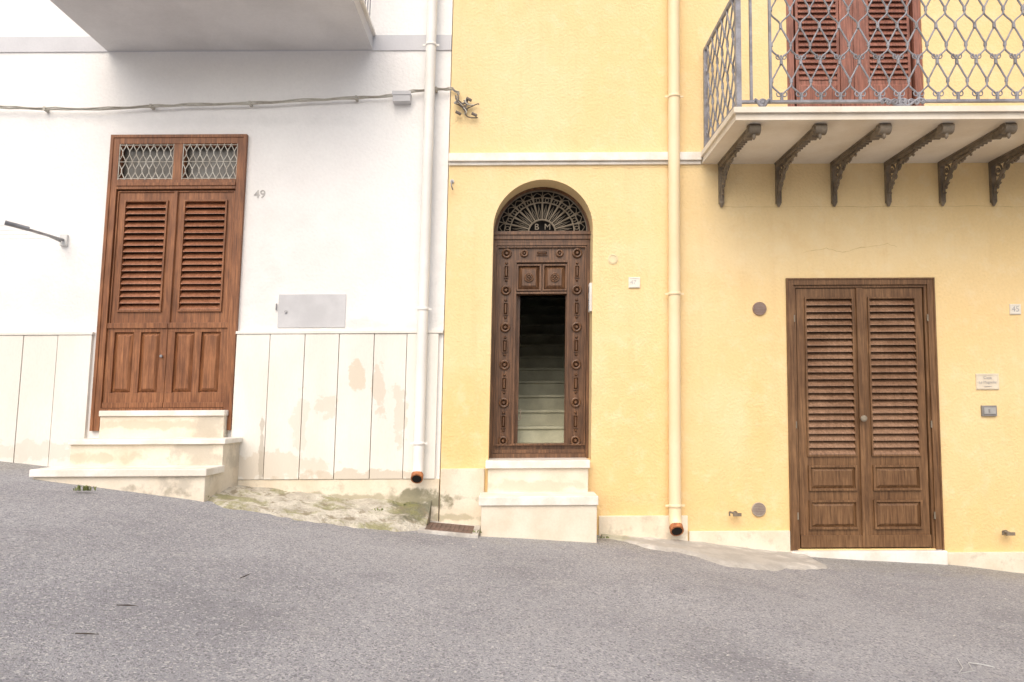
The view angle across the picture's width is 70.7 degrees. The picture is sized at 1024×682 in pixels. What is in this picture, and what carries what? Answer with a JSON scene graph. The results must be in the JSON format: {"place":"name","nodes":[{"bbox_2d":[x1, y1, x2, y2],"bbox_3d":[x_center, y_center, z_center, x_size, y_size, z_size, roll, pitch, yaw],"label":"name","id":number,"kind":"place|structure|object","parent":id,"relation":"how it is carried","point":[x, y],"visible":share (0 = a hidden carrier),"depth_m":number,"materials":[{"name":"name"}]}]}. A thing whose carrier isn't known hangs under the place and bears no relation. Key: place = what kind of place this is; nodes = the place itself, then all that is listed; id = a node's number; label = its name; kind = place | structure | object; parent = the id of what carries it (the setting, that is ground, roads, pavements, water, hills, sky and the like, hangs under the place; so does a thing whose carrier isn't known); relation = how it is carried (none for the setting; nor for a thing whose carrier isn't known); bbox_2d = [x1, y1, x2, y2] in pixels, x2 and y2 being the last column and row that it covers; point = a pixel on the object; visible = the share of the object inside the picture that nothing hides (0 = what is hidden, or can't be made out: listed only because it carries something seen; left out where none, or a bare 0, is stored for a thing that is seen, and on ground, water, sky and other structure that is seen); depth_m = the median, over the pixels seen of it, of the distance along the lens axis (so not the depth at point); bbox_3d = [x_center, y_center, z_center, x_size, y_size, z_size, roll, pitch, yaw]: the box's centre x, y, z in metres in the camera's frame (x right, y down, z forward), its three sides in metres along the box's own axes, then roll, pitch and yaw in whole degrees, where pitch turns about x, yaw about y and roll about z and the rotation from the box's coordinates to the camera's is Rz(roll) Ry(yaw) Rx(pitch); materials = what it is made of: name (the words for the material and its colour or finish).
{"place":"outdoors","nodes":[
{"label":"outdoors","id":0,"kind":"place"},
{"bbox_2d":[0,461,1023,681],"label":"asphalt road","id":1,"kind":"structure","parent":0,"point":[201,611],"depth_m":3.67,"materials":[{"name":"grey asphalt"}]},
{"bbox_2d":[29,410,241,501],"bbox_3d":[-3.032,1.229,5.961,1.381,1.311,0.840,0,-5,0],"label":"stone doorstep","id":2,"kind":"object","parent":1,"relation":"on","point":[189,454],"visible":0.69,"depth_m":5.92,"materials":[{"name":"stone"}]},
{"bbox_2d":[75,574,248,634],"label":"dry twigs","id":3,"kind":"object","parent":1,"relation":"on","point":[128,605],"visible":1,"depth_m":3.03,"materials":[{"name":"brown wood"}]},
{"bbox_2d":[0,0,452,520],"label":"wall","id":4,"kind":"structure","parent":1,"relation":"on","point":[336,209],"depth_m":6.55,"materials":[{"name":"white paint"}]},
{"bbox_2d":[0,220,68,245],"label":"clothesline bracket","id":5,"kind":"object","parent":4,"relation":"attached to","point":[62,239],"visible":1,"depth_m":6.16,"materials":[{"name":"grey metal"}]},
{"bbox_2d":[89,134,247,430],"bbox_3d":[-3.039,-0.538,6.487,1.281,2.669,0.164,0,-5,0],"label":"wooden door","id":6,"kind":"structure","parent":4,"relation":"attached to","point":[168,311],"depth_m":6.45,"materials":[{"name":"brown wood"}]},
{"bbox_2d":[50,0,375,50],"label":"concrete balcony","id":7,"kind":"structure","parent":4,"relation":"attached to","point":[139,25],"depth_m":6.20,"materials":[{"name":"concrete"}]},
{"bbox_2d":[0,330,442,479],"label":"stone cladding","id":8,"kind":"structure","parent":4,"relation":"attached to","point":[306,405],"depth_m":6.32,"materials":[{"name":"stone"}]},
{"bbox_2d":[0,35,451,52],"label":"painted band","id":9,"kind":"object","parent":4,"relation":"attached to","point":[91,44],"visible":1,"depth_m":6.64,"materials":[{"name":"grey paint"}]},
{"bbox_2d":[0,87,478,117],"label":"utility cable","id":10,"kind":"object","parent":4,"relation":"attached to","point":[402,97],"visible":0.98,"depth_m":6.54,"materials":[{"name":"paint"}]},
{"bbox_2d":[254,190,264,197],"bbox_3d":[-2.280,-1.328,6.522,0.100,0.074,0.008,0,-5,0],"label":"house number","id":11,"kind":"object","parent":4,"relation":"attached to","point":[257,194],"visible":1,"depth_m":6.52,"materials":[{"name":"paint"}]},
{"bbox_2d":[277,294,345,327],"bbox_3d":[-1.779,-0.267,6.425,0.604,0.302,0.018,0,-5,0],"label":"utility cover","id":12,"kind":"object","parent":4,"relation":"attached to","point":[316,310],"visible":1,"depth_m":6.42,"materials":[{"name":"metal"}]},
{"bbox_2d":[238,479,438,520],"bbox_3d":[-1.562,1.900,6.212,1.859,1.410,0.034,0,-5,0],"label":"wall base","id":13,"kind":"object","parent":4,"relation":"attached to","point":[407,490],"visible":0.21,"depth_m":6.25,"materials":[{"name":"stone"}]},
{"bbox_2d":[410,0,438,483],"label":"drainpipe","id":14,"kind":"object","parent":4,"relation":"attached to","point":[423,308],"visible":1,"depth_m":6.34,"materials":[{"name":"metal"}]},
{"bbox_2d":[208,485,431,531],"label":"mossy pavement","id":15,"kind":"structure","parent":1,"relation":"on","point":[394,516],"depth_m":5.84,"materials":[{"name":"concrete"}]},
{"bbox_2d":[73,485,608,537],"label":"weeds","id":16,"kind":"object","parent":1,"relation":"on","point":[85,488],"visible":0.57,"depth_m":5.28,"materials":[{"name":"green plant"}]},
{"bbox_2d":[418,521,480,537],"bbox_3d":[-0.509,1.567,5.984,0.480,0.096,0.530,0,-5,0],"label":"drain cover","id":17,"kind":"object","parent":1,"relation":"on","point":[447,529],"visible":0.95,"depth_m":5.83,"materials":[{"name":"metal"}]},
{"bbox_2d":[479,458,597,542],"bbox_3d":[0.214,1.601,6.136,0.970,1.169,0.660,0,-5,0],"label":"marble doorstep","id":18,"kind":"object","parent":1,"relation":"on","point":[543,498],"visible":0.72,"depth_m":5.85,"materials":[{"name":"stone"}]},
{"bbox_2d":[601,534,826,570],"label":"concrete pavement","id":19,"kind":"structure","parent":1,"relation":"on","point":[740,557],"depth_m":5.79,"materials":[{"name":"beige concrete"}]},
{"bbox_2d":[439,0,1023,551],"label":"wall","id":20,"kind":"structure","parent":1,"relation":"on","point":[541,76],"depth_m":6.46,"materials":[{"name":"yellow paint"}]},
{"bbox_2d":[489,187,590,457],"bbox_3d":[0.264,-0.162,6.883,0.940,2.516,0.625,0,-5,0],"label":"arched wooden door","id":21,"kind":"structure","parent":20,"relation":"attached to","point":[542,236],"depth_m":6.65,"materials":[{"name":"brown wood"}]},
{"bbox_2d":[518,295,564,442],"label":"interior staircase","id":22,"kind":"structure","parent":20,"relation":"attached to","point":[541,364],"depth_m":8.20,"materials":[{"name":"stone"}]},
{"bbox_2d":[449,152,701,165],"bbox_3d":[0.570,-1.642,6.521,2.280,0.116,0.065,0,-5,0],"label":"string course","id":23,"kind":"object","parent":20,"relation":"attached to","point":[570,158],"visible":1,"depth_m":6.49,"materials":[{"name":"paint"}]},
{"bbox_2d":[588,283,591,312],"bbox_3d":[0.706,-0.389,6.495,0.041,0.256,0.100,0,-5,0],"label":"intercom panel","id":24,"kind":"object","parent":20,"relation":"attached to","point":[590,298],"visible":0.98,"depth_m":6.45,"materials":[{"name":"white plastic"}]},
{"bbox_2d":[608,254,617,263],"bbox_3d":[0.901,-0.731,6.447,0.100,0.100,0.020,0,-5,0],"label":"round cover cap","id":25,"kind":"object","parent":20,"relation":"attached to","point":[612,258],"visible":1,"depth_m":6.44,"materials":[{"name":"beige plastic"}]},
{"bbox_2d":[628,277,639,287],"bbox_3d":[1.087,-0.519,6.434,0.103,0.096,0.046,0,-5,0],"label":"tile","id":26,"kind":"object","parent":20,"relation":"attached to","point":[633,282],"depth_m":6.42,"materials":[{"name":"ceramic"}]},
{"bbox_2d":[665,0,684,535],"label":"drainpipe","id":27,"kind":"object","parent":20,"relation":"attached to","point":[675,505],"visible":1,"depth_m":6.32,"materials":[{"name":"metal"}]},
{"bbox_2d":[439,468,1023,572],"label":"base course","id":28,"kind":"object","parent":20,"relation":"attached to","point":[461,489],"visible":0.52,"depth_m":6.20,"materials":[{"name":"stone"}]},
{"bbox_2d":[729,511,741,515],"bbox_3d":[1.904,1.479,6.201,0.106,0.049,0.095,0,-5,0],"label":"shutter stop","id":29,"kind":"object","parent":20,"relation":"attached to","point":[734,513],"visible":1,"depth_m":6.15,"materials":[{"name":"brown metal"}]},
{"bbox_2d":[751,502,765,516],"bbox_3d":[2.131,1.455,6.237,0.127,0.127,0.027,0,-5,0],"label":"wall vent","id":30,"kind":"object","parent":20,"relation":"attached to","point":[758,509],"depth_m":6.23,"materials":[{"name":"grey metal"}]},
{"bbox_2d":[752,302,766,315],"bbox_3d":[2.193,-0.286,6.402,0.127,0.127,0.027,0,-5,0],"label":"wall vent","id":31,"kind":"object","parent":20,"relation":"attached to","point":[759,308],"depth_m":6.39,"materials":[{"name":"grey metal"}]},
{"bbox_2d":[592,167,1008,251],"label":"plaster cracks","id":32,"kind":"object","parent":20,"relation":"attached to","point":[824,206],"visible":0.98,"depth_m":6.49,"materials":[{"name":"paint"}]},
{"bbox_2d":[786,0,923,105],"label":"balcony shutter door","id":33,"kind":"structure","parent":20,"relation":"attached to","point":[848,25],"depth_m":6.66,"materials":[{"name":"brown wood"}]},
{"bbox_2d":[701,0,1023,206],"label":"wrought iron balcony","id":34,"kind":"structure","parent":20,"relation":"attached to","point":[899,132],"depth_m":5.68,"materials":[{"name":"metal"}]},
{"bbox_2d":[785,277,944,550],"bbox_3d":[3.071,0.630,6.355,1.360,2.390,0.208,0,-5,0],"label":"louvred door","id":35,"kind":"structure","parent":20,"relation":"attached to","point":[864,451],"depth_m":6.33,"materials":[{"name":"brown wood"}]},
{"bbox_2d":[975,374,998,389],"bbox_3d":[4.172,0.357,6.353,0.202,0.141,0.044,0,-5,0],"label":"name plaque","id":36,"kind":"object","parent":20,"relation":"attached to","point":[986,381],"visible":1,"depth_m":6.33,"materials":[{"name":"metal"}]},
{"bbox_2d":[981,405,996,415],"bbox_3d":[4.168,0.610,6.311,0.131,0.093,0.040,0,-5,0],"label":"doorbell","id":37,"kind":"object","parent":20,"relation":"attached to","point":[988,410],"visible":1,"depth_m":6.30,"materials":[{"name":"white plastic"}]},
{"bbox_2d":[1002,530,1014,535],"bbox_3d":[4.226,1.639,6.186,0.106,0.049,0.095,0,-5,0],"label":"shutter stop","id":38,"kind":"object","parent":20,"relation":"attached to","point":[1006,532],"visible":1,"depth_m":6.14,"materials":[{"name":"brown metal"}]},
{"bbox_2d":[1009,304,1020,313],"bbox_3d":[4.459,-0.280,6.413,0.099,0.092,0.044,0,-5,0],"label":"house number tile","id":39,"kind":"object","parent":20,"relation":"attached to","point":[1014,308],"visible":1,"depth_m":6.39,"materials":[{"name":"ceramic"}]},
{"bbox_2d":[790,550,947,564],"bbox_3d":[3.045,1.948,6.224,1.329,0.304,0.180,0,-5,0],"label":"door sill","id":40,"kind":"structure","parent":1,"relation":"on","point":[927,556],"depth_m":6.14,"materials":[{"name":"stone"}]},
{"bbox_2d":[957,658,993,673],"bbox_3d":[2.149,1.521,3.338,0.153,0.033,0.301,-3,-6,30],"label":"white string","id":41,"kind":"object","parent":1,"relation":"on","point":[971,667],"visible":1,"depth_m":3.42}
]}

